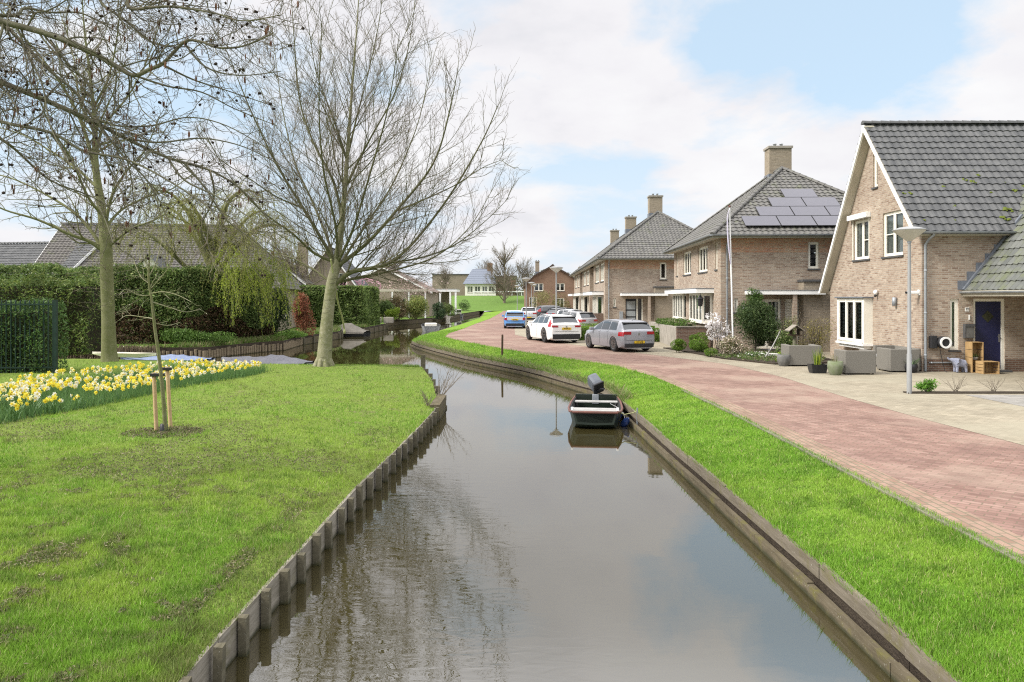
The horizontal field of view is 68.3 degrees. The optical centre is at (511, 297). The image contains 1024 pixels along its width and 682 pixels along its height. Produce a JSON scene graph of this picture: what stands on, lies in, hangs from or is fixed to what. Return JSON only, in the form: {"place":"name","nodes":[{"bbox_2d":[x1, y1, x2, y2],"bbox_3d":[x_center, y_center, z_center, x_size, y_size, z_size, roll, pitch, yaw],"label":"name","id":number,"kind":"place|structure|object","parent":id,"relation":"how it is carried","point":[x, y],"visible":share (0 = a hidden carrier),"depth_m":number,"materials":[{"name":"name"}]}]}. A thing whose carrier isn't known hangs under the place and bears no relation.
{"place":"outdoors","nodes":[
{"label":"outdoors","id":0,"kind":"place"},
{"bbox_2d":[29,222,303,330],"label":"brick house","id":1,"kind":"structure","parent":0,"point":[55,250],"depth_m":57.16,"materials":[{"name":"beige paint"}]},
{"bbox_2d":[0,359,437,681],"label":"lawn","id":2,"kind":"structure","parent":0,"point":[410,371],"depth_m":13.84,"materials":[{"name":"green plant"}]},
{"bbox_2d":[0,299,57,372],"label":"iron fence","id":3,"kind":"object","parent":2,"relation":"on","point":[54,304],"visible":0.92,"depth_m":25.61,"materials":[{"name":"metal"}]},
{"bbox_2d":[0,296,70,372],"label":"ivy shrub","id":4,"kind":"object","parent":2,"relation":"on","point":[32,363],"visible":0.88,"depth_m":25.83,"materials":[{"name":"green plant"}]},
{"bbox_2d":[0,267,117,355],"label":"privet hedge","id":5,"kind":"object","parent":2,"relation":"on","point":[84,332],"visible":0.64,"depth_m":33.81,"materials":[{"name":"green plant"}]},
{"bbox_2d":[0,0,207,361],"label":"lime tree","id":6,"kind":"object","parent":2,"relation":"on","point":[108,338],"visible":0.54,"depth_m":30.44,"materials":[{"name":"brown plant"}]},
{"bbox_2d":[0,358,272,423],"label":"daffodil","id":7,"kind":"object","parent":2,"relation":"on","point":[118,393],"depth_m":20.66,"materials":[{"name":"yellow plant"}]},
{"bbox_2d":[150,373,164,429],"bbox_3d":[-6.811,2.111,14.508,0.260,1.342,0.090,0,0,0],"label":"tree stake","id":8,"kind":"object","parent":2,"relation":"on","point":[154,389],"visible":0.9,"depth_m":14.48,"materials":[{"name":"brown wood"}]},
{"bbox_2d":[0,0,321,280],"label":"alder tree","id":9,"kind":"object","parent":2,"relation":"on","point":[6,24],"visible":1,"depth_m":9.90,"materials":[{"name":"brown plant"}]},
{"bbox_2d":[121,426,205,437],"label":"bark mulch","id":10,"kind":"object","parent":2,"relation":"on","point":[170,429],"visible":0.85,"depth_m":14.33,"materials":[{"name":"brown plant"}]},
{"bbox_2d":[114,220,207,430],"bbox_3d":[-6.790,0.495,14.546,2.015,4.170,1.167,0,0,0],"label":"young tree","id":11,"kind":"object","parent":10,"relation":"on","point":[164,426],"visible":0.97,"depth_m":14.43,"materials":[{"name":"brown plant"}]},
{"bbox_2d":[158,367,172,426],"bbox_3d":[-6.904,2.081,15.073,0.277,1.402,0.090,0,0,0],"label":"tree stake","id":12,"kind":"object","parent":2,"relation":"on","point":[167,370],"visible":0.69,"depth_m":15.05,"materials":[{"name":"brown wood"}]},
{"bbox_2d":[0,393,398,681],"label":"lawn clippings","id":13,"kind":"object","parent":2,"relation":"on","point":[59,577],"visible":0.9,"depth_m":10.36,"materials":[{"name":"green plant"}]},
{"bbox_2d":[185,0,529,366],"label":"plane tree","id":14,"kind":"object","parent":2,"relation":"on","point":[334,280],"visible":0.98,"depth_m":28.12,"materials":[{"name":"brown plant"}]},
{"bbox_2d":[117,311,474,347],"bbox_3d":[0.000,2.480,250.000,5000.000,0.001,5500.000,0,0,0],"label":"ground","id":15,"kind":"structure","parent":0,"point":[292,329],"depth_m":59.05,"materials":[{"name":"green plant"}]},
{"bbox_2d":[0,241,95,274],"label":"brick house","id":16,"kind":"structure","parent":15,"relation":"on","point":[19,253],"depth_m":56.47,"materials":[{"name":"beige paint"}]},
{"bbox_2d":[0,262,276,344],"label":"conifer hedge","id":17,"kind":"object","parent":15,"relation":"on","point":[188,280],"visible":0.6,"depth_m":40.56,"materials":[{"name":"green plant"}]},
{"bbox_2d":[158,327,236,344],"bbox_3d":[-16.293,2.040,39.158,4.136,1.035,1.326,0,0,-6],"label":"bank shrub","id":18,"kind":"object","parent":15,"relation":"on","point":[175,334],"visible":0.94,"depth_m":38.98,"materials":[{"name":"green plant"}]},
{"bbox_2d":[91,176,327,335],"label":"weeping willow","id":19,"kind":"object","parent":15,"relation":"on","point":[206,256],"visible":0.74,"depth_m":41.72,"materials":[{"name":"green plant"}]},
{"bbox_2d":[265,286,291,333],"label":"conifer","id":20,"kind":"object","parent":15,"relation":"on","point":[280,316],"visible":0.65,"depth_m":46.35,"materials":[{"name":"green plant"}]},
{"bbox_2d":[269,239,312,284],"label":"poplar tree","id":21,"kind":"object","parent":15,"relation":"on","point":[293,267],"visible":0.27,"depth_m":69.77,"materials":[{"name":"brown plant"}]},
{"bbox_2d":[298,241,368,289],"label":"brick house","id":22,"kind":"structure","parent":15,"relation":"on","point":[344,269],"depth_m":74.23,"materials":[{"name":"beige paint"}]},
{"bbox_2d":[296,284,381,326],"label":"laurel hedge","id":23,"kind":"object","parent":15,"relation":"on","point":[359,304],"visible":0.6,"depth_m":64.52,"materials":[{"name":"green plant"}]},
{"bbox_2d":[365,267,441,316],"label":"brick house","id":24,"kind":"structure","parent":15,"relation":"on","point":[433,298],"depth_m":98.00,"materials":[{"name":"beige paint"}]},
{"bbox_2d":[380,276,447,317],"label":"magnolia","id":25,"kind":"object","parent":15,"relation":"on","point":[424,288],"visible":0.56,"depth_m":91.82,"materials":[{"name":"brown plant"}]},
{"bbox_2d":[436,289,459,313],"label":"carport","id":26,"kind":"object","parent":15,"relation":"on","point":[444,296],"visible":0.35,"depth_m":112.16,"materials":[{"name":"white paint"}]},
{"bbox_2d":[432,274,468,295],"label":"apartment block","id":27,"kind":"structure","parent":15,"relation":"on","point":[457,280],"depth_m":185.00,"materials":[{"name":"grey brick"}]},
{"bbox_2d":[128,311,480,356],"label":"bank soil","id":28,"kind":"structure","parent":0,"point":[171,349],"depth_m":40.84,"materials":[{"name":"brown soil"}]},
{"bbox_2d":[58,345,160,358],"bbox_3d":[-23.189,2.748,37.155,11.811,0.864,0.525,0,0,0],"label":"reed bundle edging","id":29,"kind":"object","parent":28,"relation":"on","point":[124,348],"visible":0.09,"depth_m":37.03,"materials":[{"name":"brown wood"}]},
{"bbox_2d":[160,338,302,357],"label":"stake revetment","id":30,"kind":"object","parent":28,"relation":"on","point":[228,351],"visible":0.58,"depth_m":40.90,"materials":[{"name":"brown wood"}]},
{"bbox_2d":[291,292,315,334],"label":"photinia","id":31,"kind":"object","parent":28,"relation":"on","point":[303,318],"visible":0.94,"depth_m":49.95,"materials":[{"name":"red plant"}]},
{"bbox_2d":[302,311,483,344],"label":"plank revetment","id":32,"kind":"object","parent":28,"relation":"on","point":[314,339],"visible":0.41,"depth_m":72.87,"materials":[{"name":"brown wood"}]},
{"bbox_2d":[389,295,410,320],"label":"garden shrub","id":33,"kind":"object","parent":28,"relation":"on","point":[398,302],"visible":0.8,"depth_m":83.94,"materials":[{"name":"green plant"}]},
{"bbox_2d":[404,295,428,319],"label":"bamboo","id":34,"kind":"object","parent":28,"relation":"on","point":[417,306],"visible":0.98,"depth_m":84.99,"materials":[{"name":"green plant"}]},
{"bbox_2d":[432,302,445,318],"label":"conifer","id":35,"kind":"object","parent":28,"relation":"on","point":[438,307],"visible":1,"depth_m":89.44,"materials":[{"name":"green plant"}]},
{"bbox_2d":[451,296,523,310],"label":"dike","id":36,"kind":"structure","parent":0,"point":[486,303],"depth_m":149.33,"materials":[{"name":"green plant"}]},
{"bbox_2d":[437,265,452,288],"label":"poplar tree","id":37,"kind":"object","parent":36,"relation":"on","point":[445,278],"visible":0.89,"depth_m":175.71,"materials":[{"name":"brown plant"}]},
{"bbox_2d":[463,263,495,295],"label":"pavilion","id":38,"kind":"structure","parent":36,"relation":"on","point":[475,278],"depth_m":172.07,"materials":[{"name":"beige paint"}]},
{"bbox_2d":[482,238,521,302],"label":"poplar tree","id":39,"kind":"object","parent":36,"relation":"on","point":[505,277],"visible":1,"depth_m":149.84,"materials":[{"name":"brown plant"}]},
{"bbox_2d":[514,257,534,295],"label":"poplar tree","id":40,"kind":"object","parent":36,"relation":"on","point":[524,273],"visible":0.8,"depth_m":167.83,"materials":[{"name":"grey plant"}]},
{"bbox_2d":[0,0,1023,311],"label":"sky","id":41,"kind":"structure","parent":0,"point":[616,104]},
{"bbox_2d":[522,260,573,307],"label":"brick house","id":42,"kind":"structure","parent":0,"point":[544,279],"depth_m":112.00,"materials":[{"name":"brown brick"}]},
{"bbox_2d":[215,314,893,681],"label":"canal water","id":43,"kind":"structure","parent":0,"point":[503,526],"depth_m":8.35,"materials":[{"name":"grey liquid"}]},
{"bbox_2d":[92,352,155,357],"bbox_3d":[-16.445,2.420,32.014,3.200,0.220,0.660,0,0,15],"label":"rowing boat","id":44,"kind":"object","parent":43,"relation":"on","point":[131,354],"visible":0.77,"depth_m":31.66,"materials":[{"name":"beige paint"}]},
{"bbox_2d":[120,354,215,361],"bbox_3d":[-15.688,2.881,34.120,4.200,0.678,1.560,0,0,6],"label":"covered boat","id":45,"kind":"object","parent":43,"relation":"on","point":[178,357],"visible":0.38,"depth_m":33.72,"materials":[{"name":"blue fabric"}]},
{"bbox_2d":[221,354,313,364],"bbox_3d":[-10.656,2.825,32.529,4.300,0.791,1.960,0,0,17],"label":"covered boat","id":46,"kind":"object","parent":43,"relation":"on","point":[278,359],"visible":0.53,"depth_m":31.99,"materials":[{"name":"grey fabric"}]},
{"bbox_2d":[178,355,446,681],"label":"timber revetment","id":47,"kind":"object","parent":43,"relation":"in","point":[227,647],"visible":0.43,"depth_m":8.05,"materials":[{"name":"wood"}]},
{"bbox_2d":[436,359,471,394],"bbox_3d":[-1.627,2.268,20.944,1.004,1.276,1.367,0,0,0],"label":"bare shrub","id":48,"kind":"object","parent":47,"relation":"on","point":[446,383],"visible":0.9,"depth_m":21.17,"materials":[{"name":"grey plant"}]},
{"bbox_2d":[319,323,370,336],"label":"covered boat","id":49,"kind":"object","parent":43,"relation":"on","point":[352,330],"visible":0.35,"depth_m":60.01,"materials":[{"name":"beige fabric"}]},
{"bbox_2d":[421,322,440,331],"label":"moored boat","id":50,"kind":"object","parent":43,"relation":"on","point":[429,327],"visible":0.87,"depth_m":68.58,"materials":[{"name":"beige paint"}]},
{"bbox_2d":[568,394,622,427],"bbox_3d":[2.125,2.880,19.188,1.384,0.620,3.281,0,0,7],"label":"motor boat","id":51,"kind":"object","parent":43,"relation":"on","point":[584,411],"visible":0.99,"depth_m":17.80,"materials":[{"name":"white paint"}]},
{"bbox_2d":[587,373,604,403],"bbox_3d":[2.334,2.650,20.810,0.428,1.131,0.970,0,0,-18],"label":"outboard motor","id":52,"kind":"object","parent":51,"relation":"attached to","point":[596,384],"visible":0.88,"depth_m":20.72,"materials":[{"name":"black plastic"}]},
{"bbox_2d":[416,311,1023,681],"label":"grass verge","id":53,"kind":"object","parent":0,"point":[486,315],"depth_m":9.86,"materials":[{"name":"green plant"}]},
{"bbox_2d":[414,339,637,400],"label":"bank tufts","id":54,"kind":"object","parent":53,"relation":"on","point":[611,387],"visible":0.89,"depth_m":28.51,"materials":[{"name":"green plant"}]},
{"bbox_2d":[410,312,961,681],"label":"timber revetment","id":55,"kind":"object","parent":53,"relation":"attached to","point":[890,652],"visible":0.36,"depth_m":8.26,"materials":[{"name":"wood"}]},
{"bbox_2d":[682,390,1023,563],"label":"kerb edging","id":56,"kind":"object","parent":53,"relation":"on","point":[876,487],"visible":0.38,"depth_m":9.52,"materials":[{"name":"grey concrete"}]},
{"bbox_2d":[445,311,1023,537],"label":"road","id":57,"kind":"structure","parent":0,"point":[979,475],"depth_m":14.05,"materials":[{"name":"brick"}]},
{"bbox_2d":[502,310,526,327],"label":"parked car","id":58,"kind":"object","parent":57,"relation":"on","point":[514,317],"visible":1,"depth_m":59.87,"materials":[{"name":"blue metal"}]},
{"bbox_2d":[527,352,1023,556],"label":"road edge course","id":59,"kind":"object","parent":57,"relation":"on","point":[1000,536],"visible":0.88,"depth_m":10.16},
{"bbox_2d":[515,320,1023,444],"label":"paving","id":60,"kind":"structure","parent":0,"point":[983,416],"depth_m":20.14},
{"bbox_2d":[529,290,558,306],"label":"garden shrub","id":61,"kind":"object","parent":60,"relation":"on","point":[547,295],"visible":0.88,"depth_m":94.97,"materials":[{"name":"brown plant"}]},
{"bbox_2d":[526,313,580,341],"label":"parked car","id":62,"kind":"object","parent":60,"relation":"on","point":[545,327],"visible":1,"depth_m":40.76,"materials":[{"name":"white paint"}]},
{"bbox_2d":[561,311,596,325],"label":"parked car","id":63,"kind":"object","parent":60,"relation":"on","point":[585,317],"visible":0.23,"depth_m":52.55,"materials":[{"name":"silver metal"}]},
{"bbox_2d":[585,319,654,350],"bbox_3d":[5.002,1.692,35.873,2.114,1.504,4.337,0,0,-19],"label":"parked car","id":64,"kind":"object","parent":60,"relation":"on","point":[615,334],"visible":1,"depth_m":34.19,"materials":[{"name":"grey metal"}]},
{"bbox_2d":[568,193,692,325],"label":"brick house","id":65,"kind":"structure","parent":60,"relation":"on","point":[629,274],"depth_m":55.20,"materials":[{"name":"beige brick"}]},
{"bbox_2d":[593,295,602,312],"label":"bay window","id":66,"kind":"structure","parent":65,"relation":"in","point":[597,299],"depth_m":56.81,"materials":[{"name":"beige paint"}]},
{"bbox_2d":[626,299,642,320],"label":"front door","id":67,"kind":"structure","parent":65,"relation":"in","point":[634,307],"depth_m":55.19,"materials":[{"name":"white plastic"}]},
{"bbox_2d":[670,338,686,352],"bbox_3d":[7.451,2.121,33.803,0.757,0.669,0.742,0,0,-40],"label":"box ball","id":68,"kind":"object","parent":60,"relation":"on","point":[678,345],"visible":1,"depth_m":33.64,"materials":[{"name":"green plant"}]},
{"bbox_2d":[649,322,709,347],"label":"garden wall","id":69,"kind":"structure","parent":60,"relation":"on","point":[669,334],"depth_m":36.60,"materials":[{"name":"brick"}]},
{"bbox_2d":[656,317,695,325],"bbox_3d":[8.527,1.244,39.756,0.733,0.508,5.661,0,0,-4],"label":"planter greenery","id":70,"kind":"object","parent":69,"relation":"on","point":[675,323],"visible":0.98,"depth_m":39.14,"materials":[{"name":"green plant"}]},
{"bbox_2d":[663,347,833,364],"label":"flower bed soil","id":71,"kind":"structure","parent":60,"relation":"on","point":[689,350],"depth_m":30.29,"materials":[{"name":"brown soil"}]},
{"bbox_2d":[688,338,708,351],"bbox_3d":[8.299,2.119,33.530,0.961,0.672,0.946,0,0,0],"label":"box ball","id":72,"kind":"object","parent":71,"relation":"on","point":[701,346],"visible":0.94,"depth_m":33.43,"materials":[{"name":"green plant"}]},
{"bbox_2d":[703,312,731,352],"bbox_3d":[8.953,1.527,32.888,1.249,1.853,1.092,0,0,0],"label":"star magnolia","id":73,"kind":"object","parent":71,"relation":"on","point":[718,327],"visible":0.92,"depth_m":32.88,"materials":[{"name":"white plant"}]},
{"bbox_2d":[727,205,733,337],"bbox_3d":[9.421,-0.774,32.588,0.337,6.451,0.139,0,0,0],"label":"flagpole","id":74,"kind":"object","parent":71,"relation":"on","point":[729,249],"visible":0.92,"depth_m":32.57,"materials":[{"name":"white metal"}]},
{"bbox_2d":[716,334,750,355],"bbox_3d":[9.145,1.994,31.256,1.423,0.992,1.106,0,0,0],"label":"pieris","id":75,"kind":"object","parent":71,"relation":"on","point":[728,344],"visible":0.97,"depth_m":31.00,"materials":[{"name":"beige plant"}]},
{"bbox_2d":[746,287,763,350],"bbox_3d":[10.886,0.934,33.903,0.888,3.031,0.861,0,0,0],"label":"holly tree","id":76,"kind":"object","parent":71,"relation":"on","point":[756,296],"visible":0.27,"depth_m":33.77,"materials":[{"name":"green plant"}]},
{"bbox_2d":[733,298,788,350],"bbox_3d":[10.952,1.226,33.091,2.909,2.455,1.884,0,0,0],"label":"holly tree","id":77,"kind":"object","parent":71,"relation":"on","point":[751,316],"visible":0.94,"depth_m":32.88,"materials":[{"name":"green plant"}]},
{"bbox_2d":[707,348,825,361],"bbox_3d":[10.394,2.328,31.242,4.643,0.220,6.392,0,0,0],"label":"ground cover","id":78,"kind":"object","parent":71,"relation":"on","point":[759,357],"visible":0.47,"depth_m":29.94,"materials":[{"name":"green plant"}]},
{"bbox_2d":[773,330,795,352],"bbox_3d":[11.418,1.889,31.588,0.847,1.194,1.061,0,0,43],"label":"garden shrub","id":79,"kind":"object","parent":71,"relation":"on","point":[783,338],"visible":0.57,"depth_m":31.46,"materials":[{"name":"green plant"}]},
{"bbox_2d":[798,311,836,356],"bbox_3d":[11.749,1.477,29.109,1.447,1.953,1.337,0,0,0],"label":"willow bush","id":80,"kind":"object","parent":71,"relation":"on","point":[814,331],"visible":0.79,"depth_m":29.09,"materials":[{"name":"brown plant"}]},
{"bbox_2d":[662,143,844,351],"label":"brick house","id":81,"kind":"structure","parent":60,"relation":"on","point":[784,216],"depth_m":35.07,"materials":[{"name":"beige brick"}]},
{"bbox_2d":[673,294,685,319],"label":"bay window","id":82,"kind":"structure","parent":81,"relation":"in","point":[679,300],"depth_m":43.32,"materials":[{"name":"beige paint"}]},
{"bbox_2d":[682,251,701,275],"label":"window","id":83,"kind":"structure","parent":81,"relation":"in","point":[686,273],"depth_m":43.36,"materials":[{"name":"beige paint"}]},
{"bbox_2d":[689,293,712,323],"bbox_3d":[9.531,0.515,38.308,0.545,1.470,3.280,0,0,2],"label":"bay window","id":84,"kind":"structure","parent":81,"relation":"in","point":[697,313],"depth_m":37.83,"materials":[{"name":"beige paint"}]},
{"bbox_2d":[697,246,707,273],"bbox_3d":[10.138,-1.957,38.885,0.730,1.385,2.300,0,0,2],"label":"window","id":85,"kind":"structure","parent":81,"relation":"in","point":[702,248],"depth_m":39.16,"materials":[{"name":"beige paint"}]},
{"bbox_2d":[753,299,779,349],"bbox_3d":[11.804,1.233,35.232,1.350,2.365,0.730,0,0,2],"label":"window","id":86,"kind":"structure","parent":81,"relation":"in","point":[773,302],"depth_m":34.98,"materials":[{"name":"beige paint"}]},
{"bbox_2d":[785,299,797,344],"bbox_3d":[12.902,1.210,34.805,0.580,2.280,0.128,0,0,2],"label":"door","id":87,"kind":"structure","parent":81,"relation":"in","point":[788,302],"depth_m":34.81,"materials":[{"name":"beige paint"}]},
{"bbox_2d":[807,242,819,269],"bbox_3d":[13.918,-1.937,35.149,0.580,1.305,0.730,0,0,2],"label":"window","id":88,"kind":"structure","parent":81,"relation":"in","point":[810,244],"depth_m":34.92,"materials":[{"name":"beige paint"}]},
{"bbox_2d":[781,344,821,365],"bbox_3d":[10.492,2.076,27.441,1.150,0.740,1.000,0,0,4],"label":"lounge sofa","id":89,"kind":"object","parent":60,"relation":"on","point":[800,354],"visible":0.7,"depth_m":26.96,"materials":[{"name":"grey wicker"}]},
{"bbox_2d":[807,346,826,372],"bbox_3d":[9.950,1.995,24.604,0.540,0.902,0.413,0,0,0],"label":"plant pot","id":90,"kind":"object","parent":60,"relation":"on","point":[817,366],"visible":0.99,"depth_m":24.50,"materials":[{"name":"black plastic"}]},
{"bbox_2d":[827,353,843,374],"bbox_3d":[10.250,2.064,23.950,0.480,0.765,0.473,0,0,0],"label":"plant pot","id":91,"kind":"object","parent":60,"relation":"on","point":[834,367],"visible":1,"depth_m":23.79,"materials":[{"name":"ceramic"}]},
{"bbox_2d":[834,349,875,374],"bbox_3d":[11.080,2.066,24.425,0.980,0.760,0.850,0,0,0],"label":"lounge chair","id":92,"kind":"object","parent":60,"relation":"on","point":[862,361],"visible":0.83,"depth_m":24.00,"materials":[{"name":"grey wicker"}]},
{"bbox_2d":[877,347,918,371],"bbox_3d":[12.875,2.066,25.225,0.950,0.760,0.950,0,0,0],"label":"lounge sofa","id":93,"kind":"object","parent":60,"relation":"on","point":[888,359],"visible":0.84,"depth_m":24.75,"materials":[{"name":"grey wicker"}]},
{"bbox_2d":[818,120,1023,371],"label":"brick house","id":94,"kind":"structure","parent":60,"relation":"on","point":[955,188],"depth_m":26.39,"materials":[{"name":"beige brick"}]},
{"bbox_2d":[834,297,873,348],"bbox_3d":[13.441,0.955,29.742,0.440,1.990,2.540,0,0,1],"label":"bay window","id":95,"kind":"structure","parent":94,"relation":"in","point":[854,314],"depth_m":29.52,"materials":[{"name":"beige paint"}]},
{"bbox_2d":[852,218,869,261],"bbox_3d":[13.954,-2.252,29.491,0.730,1.635,1.490,0,0,1],"label":"window","id":96,"kind":"structure","parent":94,"relation":"in","point":[860,240],"depth_m":29.73,"materials":[{"name":"beige paint"}]},
{"bbox_2d":[881,210,903,258],"bbox_3d":[13.926,-2.272,27.011,0.730,1.675,1.570,0,0,1],"label":"window","id":97,"kind":"structure","parent":94,"relation":"in","point":[890,222],"depth_m":27.29,"materials":[{"name":"beige paint"}]},
{"bbox_2d":[929,336,951,371],"bbox_3d":[14.108,1.849,24.877,0.600,1.199,0.315,0,0,1],"label":"hose reel","id":98,"kind":"object","parent":94,"relation":"attached to","point":[944,342],"visible":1,"depth_m":24.83,"materials":[{"name":"white plastic"}]},
{"bbox_2d":[948,299,960,351],"bbox_3d":[14.673,0.903,25.363,0.400,1.785,0.730,0,0,1],"label":"window","id":99,"kind":"structure","parent":94,"relation":"in","point":[953,302],"depth_m":25.12,"materials":[{"name":"white glass"}]},
{"bbox_2d":[975,301,1000,368],"bbox_3d":[15.800,1.235,25.085,0.860,2.230,0.122,0,0,1],"label":"door","id":100,"kind":"structure","parent":94,"relation":"in","point":[987,313],"depth_m":25.09,"materials":[{"name":"blue paint"}]},
{"bbox_2d":[947,357,967,372],"bbox_3d":[14.592,2.194,24.743,0.661,0.495,0.331,0,0,1],"label":"elephant statue","id":101,"kind":"object","parent":60,"relation":"on","point":[957,363],"visible":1,"depth_m":24.65,"materials":[{"name":"grey ceramic"}]},
{"bbox_2d":[903,391,1023,393],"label":"planting bed soil","id":102,"kind":"structure","parent":60,"relation":"on","point":[968,392],"depth_m":19.26,"materials":[{"name":"brown soil"}]},
{"bbox_2d":[892,226,926,393],"bbox_3d":[10.150,0.315,19.300,0.800,4.270,0.800,0,0,0],"label":"street lamp","id":103,"kind":"object","parent":102,"relation":"on","point":[908,234],"visible":1,"depth_m":19.26,"materials":[{"name":"metal"}]},
{"bbox_2d":[914,378,939,391],"bbox_3d":[10.697,2.262,19.465,0.668,0.406,0.406,0,0,0],"label":"hebe","id":104,"kind":"object","parent":102,"relation":"on","point":[925,385],"visible":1,"depth_m":19.43,"materials":[{"name":"green plant"}]},
{"bbox_2d":[965,342,983,372],"bbox_3d":[15.177,1.946,24.797,0.380,1.000,0.372,0,0,1],"label":"wooden crate","id":105,"kind":"object","parent":60,"relation":"on","point":[972,349],"visible":0.81,"depth_m":24.80,"materials":[{"name":"brown wood"}]},
{"bbox_2d":[976,361,999,373],"bbox_3d":[15.343,2.246,24.375,0.520,0.400,0.412,0,0,1],"label":"wooden crate","id":106,"kind":"object","parent":60,"relation":"on","point":[985,367],"visible":1,"depth_m":24.42,"materials":[{"name":"brown wood"}]},
{"bbox_2d":[968,395,1023,405],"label":"driveway","id":107,"kind":"structure","parent":0,"point":[1015,399],"depth_m":18.31,"materials":[{"name":"grey concrete"}]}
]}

